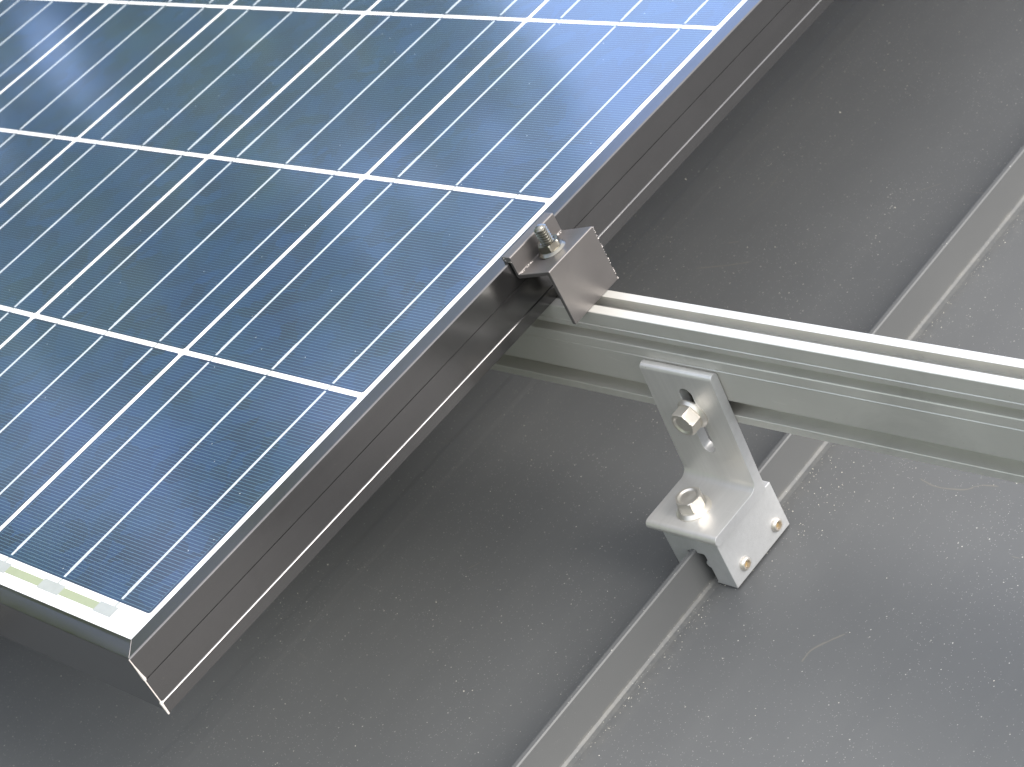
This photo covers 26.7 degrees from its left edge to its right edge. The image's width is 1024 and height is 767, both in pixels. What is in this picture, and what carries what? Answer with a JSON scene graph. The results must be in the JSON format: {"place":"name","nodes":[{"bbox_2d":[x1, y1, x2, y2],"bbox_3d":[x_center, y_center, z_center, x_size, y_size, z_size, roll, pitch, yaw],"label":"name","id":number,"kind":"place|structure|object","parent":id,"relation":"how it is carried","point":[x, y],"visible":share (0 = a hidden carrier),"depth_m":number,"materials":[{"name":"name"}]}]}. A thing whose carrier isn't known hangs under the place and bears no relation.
{"place":"outdoors","nodes":[
{"label":"outdoors","id":0,"kind":"place"},
{"bbox_3d":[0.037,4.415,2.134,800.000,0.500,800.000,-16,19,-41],"label":"ground","id":1,"kind":"structure","parent":0,"visible":0},
{"bbox_2d":[0,0,1023,766],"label":"roof","id":2,"kind":"structure","parent":1,"relation":"on","point":[486,530],"depth_m":1.25,"materials":[{"name":"grey metal"}]},
{"bbox_2d":[61,31,1020,755],"bbox_3d":[0.169,-0.005,1.268,0.749,0.050,1.016,12,54,46],"label":"grit","id":3,"kind":"object","parent":2,"relation":"on","point":[611,547],"visible":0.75,"depth_m":1.19,"materials":[{"name":"beige"}]},
{"bbox_2d":[639,360,788,587],"bbox_3d":[0.097,0.046,1.140,0.055,0.119,0.051,12,51,46],"label":"roof mount","id":4,"kind":"object","parent":2,"relation":"attached to","point":[719,507],"visible":1,"depth_m":1.14,"materials":[{"name":"metal"}]},
{"bbox_2d":[491,290,1023,483],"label":"mounting rail","id":5,"kind":"object","parent":4,"relation":"attached to","point":[954,408],"visible":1,"depth_m":1.05,"materials":[{"name":"silver metal"}]},
{"bbox_2d":[0,0,833,713],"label":"solar panel","id":6,"kind":"object","parent":5,"relation":"attached to","point":[272,306],"visible":1,"depth_m":1.23,"materials":[{"name":"blue"}]},
{"bbox_2d":[502,213,618,323],"bbox_3d":[0.024,-0.064,1.140,0.034,0.049,0.039,12,51,46],"label":"end clamp","id":7,"kind":"object","parent":5,"relation":"attached to","point":[575,267],"visible":1,"depth_m":1.13,"materials":[{"name":"metal"}]}
]}

